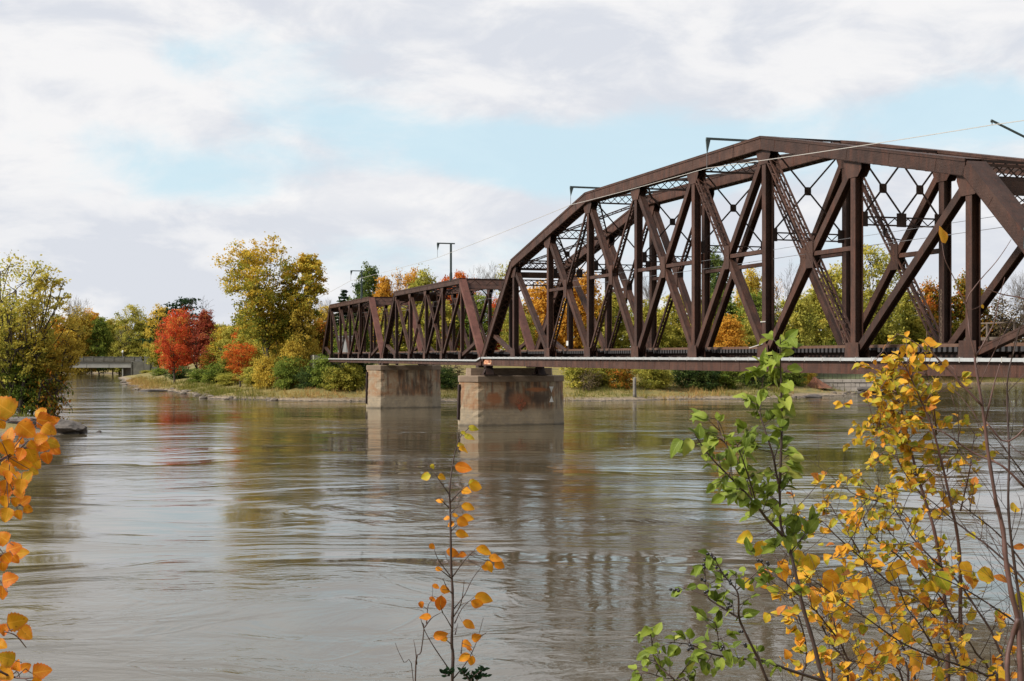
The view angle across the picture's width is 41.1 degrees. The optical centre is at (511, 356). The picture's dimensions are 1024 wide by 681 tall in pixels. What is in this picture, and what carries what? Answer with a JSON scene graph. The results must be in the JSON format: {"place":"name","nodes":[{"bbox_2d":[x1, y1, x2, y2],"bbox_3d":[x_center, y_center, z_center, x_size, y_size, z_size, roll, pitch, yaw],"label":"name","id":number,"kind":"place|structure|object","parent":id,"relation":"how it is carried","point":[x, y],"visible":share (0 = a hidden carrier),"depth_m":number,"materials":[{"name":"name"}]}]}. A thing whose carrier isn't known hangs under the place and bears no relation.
{"place":"outdoors","nodes":[
{"label":"outdoors","id":0,"kind":"place"},
{"bbox_2d":[0,396,60,680],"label":"orange branch","id":1,"kind":"object","parent":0,"point":[26,457],"visible":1,"depth_m":2.60,"materials":[{"name":"brown plant"}]},
{"bbox_2d":[0,373,1023,680],"bbox_3d":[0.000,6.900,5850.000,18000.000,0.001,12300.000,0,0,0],"label":"river water","id":2,"kind":"structure","parent":0,"point":[162,535],"depth_m":51.93,"materials":[{"name":"liquid"}]},
{"bbox_2d":[365,365,440,407],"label":"bridge pier","id":3,"kind":"structure","parent":2,"relation":"in","point":[403,386],"depth_m":181.87,"materials":[{"name":"concrete"}]},
{"bbox_2d":[321,296,421,364],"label":"truss span","id":4,"kind":"object","parent":3,"relation":"on","point":[358,307],"visible":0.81,"depth_m":203.37,"materials":[{"name":"metal"}]},
{"bbox_2d":[457,368,563,425],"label":"bridge pier","id":5,"kind":"structure","parent":2,"relation":"in","point":[512,396],"depth_m":136.31,"materials":[{"name":"beige concrete"}]},
{"bbox_2d":[380,278,534,367],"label":"truss span","id":6,"kind":"object","parent":5,"relation":"on","point":[464,289],"visible":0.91,"depth_m":157.15,"materials":[{"name":"metal"}]},
{"bbox_2d":[480,136,1023,377],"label":"truss span","id":7,"kind":"object","parent":5,"relation":"on","point":[979,179],"visible":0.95,"depth_m":83.89,"materials":[{"name":"metal"}]},
{"bbox_2d":[570,186,599,204],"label":"bracket pole","id":8,"kind":"object","parent":7,"relation":"attached to","point":[571,188],"visible":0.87,"depth_m":106.43,"materials":[{"name":"metal"}]},
{"bbox_2d":[319,120,1023,297],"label":"feeder wire","id":9,"kind":"object","parent":8,"relation":"hanging from","point":[733,164],"visible":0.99,"depth_m":77.66,"materials":[{"name":"black metal"}]},
{"bbox_2d":[326,343,1023,354],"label":"railway track","id":10,"kind":"structure","parent":7,"relation":"on","point":[879,348],"depth_m":86.39,"materials":[{"name":"metal"}]},
{"bbox_2d":[959,321,1017,342],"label":"refuge platform","id":11,"kind":"structure","parent":7,"relation":"attached to","point":[986,326],"depth_m":72.34,"materials":[{"name":"metal"}]},
{"bbox_2d":[0,361,1023,437],"bbox_3d":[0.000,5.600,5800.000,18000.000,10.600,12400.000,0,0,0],"label":"ground","id":12,"kind":"structure","parent":0,"point":[807,390],"depth_m":223.74,"materials":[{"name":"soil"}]},
{"bbox_2d":[0,298,33,396],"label":"broadleaf tree","id":13,"kind":"object","parent":12,"relation":"on","point":[3,391],"visible":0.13,"depth_m":146.30,"materials":[{"name":"green plant"}]},
{"bbox_2d":[0,342,47,416],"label":"broadleaf tree","id":14,"kind":"object","parent":12,"relation":"on","point":[17,389],"visible":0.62,"depth_m":139.79,"materials":[{"name":"green plant"}]},
{"bbox_2d":[0,250,71,414],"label":"broadleaf tree","id":15,"kind":"object","parent":12,"relation":"on","point":[40,285],"visible":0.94,"depth_m":139.41,"materials":[{"name":"green plant"}]},
{"bbox_2d":[6,417,87,433],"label":"rock ledge","id":16,"kind":"object","parent":12,"relation":"on","point":[63,426],"visible":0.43,"depth_m":121.03,"materials":[{"name":"grey stone"}]},
{"bbox_2d":[3,298,93,416],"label":"broadleaf tree","id":17,"kind":"object","parent":12,"relation":"on","point":[62,353],"visible":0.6,"depth_m":141.66,"materials":[{"name":"green plant"}]},
{"bbox_2d":[24,360,73,419],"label":"shrub","id":18,"kind":"object","parent":12,"relation":"on","point":[51,403],"visible":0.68,"depth_m":139.73,"materials":[{"name":"green plant"}]},
{"bbox_2d":[34,377,73,413],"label":"overhanging branch","id":19,"kind":"object","parent":18,"relation":"attached to","point":[46,380],"visible":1,"depth_m":139.64,"materials":[{"name":"green plant"}]},
{"bbox_2d":[54,307,97,373],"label":"broadleaf tree","id":20,"kind":"object","parent":12,"relation":"on","point":[85,321],"visible":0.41,"depth_m":517.76,"materials":[{"name":"green plant"}]},
{"bbox_2d":[84,316,114,373],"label":"broadleaf tree","id":21,"kind":"object","parent":12,"relation":"on","point":[100,332],"visible":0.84,"depth_m":518.60,"materials":[{"name":"green plant"}]},
{"bbox_2d":[72,356,157,376],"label":"road bridge","id":22,"kind":"structure","parent":12,"relation":"on","point":[131,365],"depth_m":455.42,"materials":[{"name":"concrete"}]},
{"bbox_2d":[105,341,127,373],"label":"broadleaf tree","id":23,"kind":"object","parent":12,"relation":"on","point":[115,349],"visible":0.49,"depth_m":517.83,"materials":[{"name":"green plant"}]},
{"bbox_2d":[114,304,147,354],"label":"broadleaf tree","id":24,"kind":"object","parent":12,"relation":"on","point":[135,312],"visible":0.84,"depth_m":518.01,"materials":[{"name":"green plant"}]},
{"bbox_2d":[127,317,147,359],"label":"broadleaf tree","id":25,"kind":"object","parent":12,"relation":"on","point":[138,332],"visible":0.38,"depth_m":517.38,"materials":[{"name":"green plant"}]},
{"bbox_2d":[142,329,168,368],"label":"broadleaf tree","id":26,"kind":"object","parent":12,"relation":"on","point":[149,360],"visible":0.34,"depth_m":426.75,"materials":[{"name":"green plant"}]},
{"bbox_2d":[141,303,171,366],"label":"broadleaf tree","id":27,"kind":"object","parent":12,"relation":"on","point":[150,322],"visible":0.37,"depth_m":426.83,"materials":[{"name":"green plant"}]},
{"bbox_2d":[127,297,205,343],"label":"pine tree","id":28,"kind":"object","parent":12,"relation":"on","point":[181,301],"visible":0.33,"depth_m":359.62,"materials":[{"name":"green plant"}]},
{"bbox_2d":[152,315,193,383],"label":"maple tree","id":29,"kind":"object","parent":12,"relation":"on","point":[176,330],"visible":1,"depth_m":286.25,"materials":[{"name":"red plant"}]},
{"bbox_2d":[162,365,191,379],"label":"bush","id":30,"kind":"object","parent":12,"relation":"on","point":[183,372],"visible":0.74,"depth_m":317.20,"materials":[{"name":"green plant"}]},
{"bbox_2d":[157,305,201,368],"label":"maple tree","id":31,"kind":"object","parent":12,"relation":"on","point":[188,344],"visible":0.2,"depth_m":343.63,"materials":[{"name":"red plant"}]},
{"bbox_2d":[177,298,213,371],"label":"bare tree","id":32,"kind":"object","parent":12,"relation":"on","point":[196,366],"visible":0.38,"depth_m":290.01,"materials":[{"name":"brown plant"}]},
{"bbox_2d":[189,309,217,369],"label":"maple tree","id":33,"kind":"object","parent":12,"relation":"on","point":[206,323],"visible":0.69,"depth_m":284.31,"materials":[{"name":"red plant"}]},
{"bbox_2d":[199,361,230,383],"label":"bush","id":34,"kind":"object","parent":12,"relation":"on","point":[212,373],"visible":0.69,"depth_m":274.66,"materials":[{"name":"green plant"}]},
{"bbox_2d":[206,324,236,369],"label":"cottonwood tree","id":35,"kind":"object","parent":12,"relation":"on","point":[218,331],"visible":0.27,"depth_m":279.48,"materials":[{"name":"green plant"}]},
{"bbox_2d":[216,323,236,375],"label":"broadleaf tree","id":36,"kind":"object","parent":12,"relation":"on","point":[227,338],"visible":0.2,"depth_m":275.84,"materials":[{"name":"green plant"}]},
{"bbox_2d":[212,371,242,385],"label":"bush","id":37,"kind":"object","parent":12,"relation":"on","point":[226,378],"visible":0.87,"depth_m":260.08,"materials":[{"name":"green plant"}]},
{"bbox_2d":[221,342,256,386],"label":"maple tree","id":38,"kind":"object","parent":12,"relation":"on","point":[238,359],"visible":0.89,"depth_m":246.08,"materials":[{"name":"orange plant"}]},
{"bbox_2d":[234,366,262,386],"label":"bush","id":39,"kind":"object","parent":12,"relation":"on","point":[247,375],"visible":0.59,"depth_m":241.90,"materials":[{"name":"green plant"}]},
{"bbox_2d":[248,352,278,388],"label":"bush","id":40,"kind":"object","parent":12,"relation":"on","point":[264,371],"visible":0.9,"depth_m":228.16,"materials":[{"name":"yellow plant"}]},
{"bbox_2d":[208,231,328,357],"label":"cottonwood tree","id":41,"kind":"object","parent":12,"relation":"on","point":[266,330],"visible":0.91,"depth_m":230.19,"materials":[{"name":"green plant"}]},
{"bbox_2d":[269,354,304,389],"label":"bush","id":42,"kind":"object","parent":12,"relation":"on","point":[282,372],"visible":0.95,"depth_m":224.22,"materials":[{"name":"green plant"}]},
{"bbox_2d":[271,335,309,385],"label":"bush","id":43,"kind":"object","parent":12,"relation":"on","point":[290,350],"visible":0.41,"depth_m":227.59,"materials":[{"name":"yellow plant"}]},
{"bbox_2d":[281,298,320,368],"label":"cottonwood tree","id":44,"kind":"object","parent":12,"relation":"on","point":[296,323],"visible":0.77,"depth_m":229.71,"materials":[{"name":"green plant"}]},
{"bbox_2d":[292,366,318,389],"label":"bush","id":45,"kind":"object","parent":12,"relation":"on","point":[304,376],"visible":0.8,"depth_m":222.25,"materials":[{"name":"green plant"}]},
{"bbox_2d":[305,352,342,389],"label":"bush","id":46,"kind":"object","parent":12,"relation":"on","point":[320,364],"visible":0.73,"depth_m":220.98,"materials":[{"name":"green plant"}]},
{"bbox_2d":[313,318,335,353],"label":"broadleaf tree","id":47,"kind":"object","parent":12,"relation":"on","point":[321,330],"visible":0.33,"depth_m":245.04,"materials":[{"name":"green plant"}]},
{"bbox_2d":[317,366,353,390],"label":"bush","id":48,"kind":"object","parent":12,"relation":"on","point":[333,380],"visible":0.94,"depth_m":218.59,"materials":[{"name":"green plant"}]},
{"bbox_2d":[328,289,348,352],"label":"spruce tree","id":49,"kind":"object","parent":12,"relation":"on","point":[343,294],"visible":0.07,"depth_m":295.28,"materials":[{"name":"green plant"}]},
{"bbox_2d":[328,318,369,352],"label":"broadleaf tree","id":50,"kind":"object","parent":12,"relation":"on","point":[367,342],"visible":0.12,"depth_m":268.79,"materials":[{"name":"green plant"}]},
{"bbox_2d":[333,362,365,391],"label":"bush","id":51,"kind":"object","parent":12,"relation":"on","point":[357,377],"visible":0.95,"depth_m":218.93,"materials":[{"name":"green plant"}]},
{"bbox_2d":[351,261,381,363],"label":"poplar tree","id":52,"kind":"object","parent":12,"relation":"on","point":[368,283],"visible":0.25,"depth_m":292.93,"materials":[{"name":"green plant"}]},
{"bbox_2d":[369,275,393,340],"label":"maple tree","id":53,"kind":"object","parent":12,"relation":"on","point":[384,286],"visible":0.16,"depth_m":283.09,"materials":[{"name":"orange plant"}]},
{"bbox_2d":[369,305,407,364],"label":"broadleaf tree","id":54,"kind":"object","parent":12,"relation":"on","point":[403,348],"visible":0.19,"depth_m":266.04,"materials":[{"name":"green plant"}]},
{"bbox_2d":[402,265,437,317],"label":"broadleaf tree","id":55,"kind":"object","parent":12,"relation":"on","point":[421,281],"visible":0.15,"depth_m":286.99,"materials":[{"name":"green plant"}]},
{"bbox_2d":[404,299,459,364],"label":"broadleaf tree","id":56,"kind":"object","parent":12,"relation":"on","point":[448,320],"visible":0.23,"depth_m":263.76,"materials":[{"name":"green plant"}]},
{"bbox_2d":[440,365,458,389],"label":"bush","id":57,"kind":"object","parent":12,"relation":"on","point":[447,378],"visible":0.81,"depth_m":218.22,"materials":[{"name":"green plant"}]},
{"bbox_2d":[395,425,504,680],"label":"amber sapling","id":58,"kind":"object","parent":12,"relation":"on","point":[480,599],"visible":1,"depth_m":4.40,"materials":[{"name":"orange plant"}]},
{"bbox_2d":[439,665,491,680],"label":"cedar sprig","id":59,"kind":"object","parent":12,"relation":"on","point":[463,671],"visible":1,"depth_m":4.30,"materials":[{"name":"green plant"}]},
{"bbox_2d":[447,293,494,350],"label":"broadleaf tree","id":60,"kind":"object","parent":12,"relation":"on","point":[479,308],"visible":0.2,"depth_m":264.77,"materials":[{"name":"green plant"}]},
{"bbox_2d":[121,381,855,400],"bbox_3d":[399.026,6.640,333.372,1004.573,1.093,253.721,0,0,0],"label":"shore gravel","id":61,"kind":"structure","parent":12,"relation":"on","point":[276,399],"depth_m":240.07,"materials":[{"name":"grey gravel"}]},
{"bbox_2d":[497,297,535,349],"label":"broadleaf tree","id":62,"kind":"object","parent":12,"relation":"on","point":[504,335],"visible":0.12,"depth_m":260.85,"materials":[{"name":"green plant"}]},
{"bbox_2d":[505,311,537,349],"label":"broadleaf tree","id":63,"kind":"object","parent":12,"relation":"on","point":[532,328],"visible":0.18,"depth_m":254.11,"materials":[{"name":"green plant"}]},
{"bbox_2d":[521,279,565,342],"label":"maple tree","id":64,"kind":"object","parent":12,"relation":"on","point":[540,303],"visible":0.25,"depth_m":259.72,"materials":[{"name":"orange plant"}]},
{"bbox_2d":[539,267,604,348],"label":"maple tree","id":65,"kind":"object","parent":12,"relation":"on","point":[577,341],"visible":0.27,"depth_m":255.90,"materials":[{"name":"orange plant"}]},
{"bbox_2d":[557,367,593,387],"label":"bush","id":66,"kind":"object","parent":12,"relation":"on","point":[570,372],"visible":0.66,"depth_m":222.83,"materials":[{"name":"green plant"}]},
{"bbox_2d":[571,368,603,391],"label":"bush","id":67,"kind":"object","parent":12,"relation":"on","point":[591,382],"visible":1,"depth_m":221.69,"materials":[{"name":"brown plant"}]},
{"bbox_2d":[585,368,615,385],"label":"bush","id":68,"kind":"object","parent":12,"relation":"on","point":[605,378],"visible":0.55,"depth_m":225.01,"materials":[{"name":"green plant"}]},
{"bbox_2d":[582,304,623,348],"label":"broadleaf tree","id":69,"kind":"object","parent":12,"relation":"on","point":[603,333],"visible":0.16,"depth_m":254.90,"materials":[{"name":"green plant"}]},
{"bbox_2d":[597,290,633,347],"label":"broadleaf tree","id":70,"kind":"object","parent":12,"relation":"on","point":[615,305],"visible":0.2,"depth_m":264.12,"materials":[{"name":"green plant"}]},
{"bbox_2d":[606,368,636,389],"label":"bush","id":71,"kind":"object","parent":12,"relation":"on","point":[621,377],"visible":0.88,"depth_m":222.96,"materials":[{"name":"orange plant"}]},
{"bbox_2d":[618,299,660,347],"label":"broadleaf tree","id":72,"kind":"object","parent":12,"relation":"on","point":[626,337],"visible":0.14,"depth_m":256.48,"materials":[{"name":"green plant"}]},
{"bbox_2d":[631,369,670,388],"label":"bush","id":73,"kind":"object","parent":12,"relation":"on","point":[646,375],"visible":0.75,"depth_m":224.83,"materials":[{"name":"yellow plant"}]},
{"bbox_2d":[644,309,680,347],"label":"broadleaf tree","id":74,"kind":"object","parent":12,"relation":"on","point":[667,339],"visible":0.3,"depth_m":250.90,"materials":[{"name":"green plant"}]},
{"bbox_2d":[657,294,687,347],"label":"broadleaf tree","id":75,"kind":"object","parent":12,"relation":"on","point":[676,317],"visible":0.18,"depth_m":260.31,"materials":[{"name":"green plant"}]},
{"bbox_2d":[670,370,704,388],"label":"bush","id":76,"kind":"object","parent":12,"relation":"on","point":[684,377],"visible":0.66,"depth_m":228.89,"materials":[{"name":"green plant"}]},
{"bbox_2d":[687,370,727,389],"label":"bush","id":77,"kind":"object","parent":12,"relation":"on","point":[706,376],"visible":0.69,"depth_m":228.82,"materials":[{"name":"green plant"}]},
{"bbox_2d":[701,246,732,341],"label":"poplar tree","id":78,"kind":"object","parent":12,"relation":"on","point":[716,263],"visible":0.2,"depth_m":310.91,"materials":[{"name":"green plant"}]},
{"bbox_2d":[707,371,744,388],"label":"bush","id":79,"kind":"object","parent":12,"relation":"on","point":[732,379],"visible":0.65,"depth_m":230.03,"materials":[{"name":"green plant"}]},
{"bbox_2d":[710,289,743,343],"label":"broadleaf tree","id":80,"kind":"object","parent":12,"relation":"on","point":[731,306],"visible":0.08,"depth_m":264.64,"materials":[{"name":"green plant"}]},
{"bbox_2d":[712,311,747,346],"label":"maple tree","id":81,"kind":"object","parent":12,"relation":"on","point":[730,333],"visible":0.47,"depth_m":242.75,"materials":[{"name":"orange plant"}]},
{"bbox_2d":[628,329,834,680],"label":"green shrub","id":82,"kind":"object","parent":12,"relation":"on","point":[741,491],"visible":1,"depth_m":3.32,"materials":[{"name":"green plant"}]},
{"bbox_2d":[733,268,761,316],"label":"broadleaf tree","id":83,"kind":"object","parent":12,"relation":"on","point":[753,281],"visible":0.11,"depth_m":285.45,"materials":[{"name":"yellow plant"}]},
{"bbox_2d":[740,316,761,346],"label":"broadleaf tree","id":84,"kind":"object","parent":12,"relation":"on","point":[751,340],"visible":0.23,"depth_m":249.07,"materials":[{"name":"green plant"}]},
{"bbox_2d":[731,287,779,331],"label":"broadleaf tree","id":85,"kind":"object","parent":12,"relation":"on","point":[757,300],"visible":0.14,"depth_m":261.41,"materials":[{"name":"green plant"}]},
{"bbox_2d":[739,371,771,387],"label":"bush","id":86,"kind":"object","parent":12,"relation":"on","point":[752,381],"visible":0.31,"depth_m":236.00,"materials":[{"name":"green plant"}]},
{"bbox_2d":[774,290,821,373],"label":"broadleaf tree","id":87,"kind":"object","parent":12,"relation":"on","point":[798,319],"visible":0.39,"depth_m":258.99,"materials":[{"name":"green plant"}]},
{"bbox_2d":[803,286,833,345],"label":"broadleaf tree","id":88,"kind":"object","parent":12,"relation":"on","point":[823,334],"visible":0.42,"depth_m":269.54,"materials":[{"name":"green plant"}]},
{"bbox_2d":[810,260,841,344],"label":"broadleaf tree","id":89,"kind":"object","parent":12,"relation":"on","point":[836,277],"visible":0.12,"depth_m":301.72,"materials":[{"name":"green plant"}]},
{"bbox_2d":[819,379,873,391],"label":"block wall","id":90,"kind":"structure","parent":12,"relation":"on","point":[851,385],"depth_m":255.99,"materials":[{"name":"grey concrete"}]},
{"bbox_2d":[815,373,880,379],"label":"lawn","id":91,"kind":"structure","parent":12,"relation":"on","point":[839,376],"depth_m":260.49,"materials":[{"name":"green plant"}]},
{"bbox_2d":[707,435,1023,680],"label":"orange yellow shrub","id":92,"kind":"object","parent":12,"relation":"on","point":[853,588],"visible":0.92,"depth_m":3.92,"materials":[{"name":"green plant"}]},
{"bbox_2d":[840,243,907,344],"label":"broadleaf tree","id":93,"kind":"object","parent":12,"relation":"on","point":[877,265],"visible":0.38,"depth_m":334.73,"materials":[{"name":"green plant"}]},
{"bbox_2d":[863,288,907,344],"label":"broadleaf tree","id":94,"kind":"object","parent":12,"relation":"on","point":[882,340],"visible":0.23,"depth_m":336.17,"materials":[{"name":"green plant"}]},
{"bbox_2d":[892,290,925,343],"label":"broadleaf tree","id":95,"kind":"object","parent":12,"relation":"on","point":[908,308],"visible":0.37,"depth_m":345.72,"materials":[{"name":"green plant"}]},
{"bbox_2d":[833,331,999,680],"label":"yellow shrub","id":96,"kind":"object","parent":12,"relation":"on","point":[896,421],"visible":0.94,"depth_m":4.16,"materials":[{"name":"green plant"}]},
{"bbox_2d":[898,308,938,343],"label":"broadleaf tree","id":97,"kind":"object","parent":12,"relation":"on","point":[918,332],"visible":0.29,"depth_m":345.60,"materials":[{"name":"green plant"}]},
{"bbox_2d":[916,275,958,335],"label":"maple tree","id":98,"kind":"object","parent":12,"relation":"on","point":[928,291],"visible":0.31,"depth_m":349.68,"materials":[{"name":"orange plant"}]},
{"bbox_2d":[854,285,1023,641],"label":"bare sapling","id":99,"kind":"object","parent":12,"relation":"on","point":[1012,506],"visible":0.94,"depth_m":3.61,"materials":[{"name":"brown plant"}]},
{"bbox_2d":[873,226,1023,680],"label":"bare sapling","id":100,"kind":"object","parent":12,"relation":"on","point":[1016,630],"visible":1,"depth_m":3.30,"materials":[{"name":"brown plant"}]},
{"bbox_2d":[952,268,996,336],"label":"maple tree","id":101,"kind":"object","parent":12,"relation":"on","point":[959,306],"visible":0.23,"depth_m":351.14,"materials":[{"name":"green plant"}]},
{"bbox_2d":[983,293,1023,342],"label":"tree","id":102,"kind":"object","parent":12,"relation":"on","point":[1002,307],"visible":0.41,"depth_m":352.49,"materials":[{"name":"grey plant"}]},
{"bbox_2d":[983,310,1023,342],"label":"broadleaf tree","id":103,"kind":"object","parent":12,"relation":"on","point":[998,316],"visible":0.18,"depth_m":352.05,"materials":[{"name":"green plant"}]},
{"bbox_2d":[1005,273,1023,341],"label":"bare tree","id":104,"kind":"object","parent":12,"relation":"on","point":[1020,292],"visible":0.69,"depth_m":354.08,"materials":[{"name":"grey plant"}]},
{"bbox_2d":[0,0,1023,349],"label":"sky","id":105,"kind":"structure","parent":0,"point":[140,139],"materials":[{"name":"white"}]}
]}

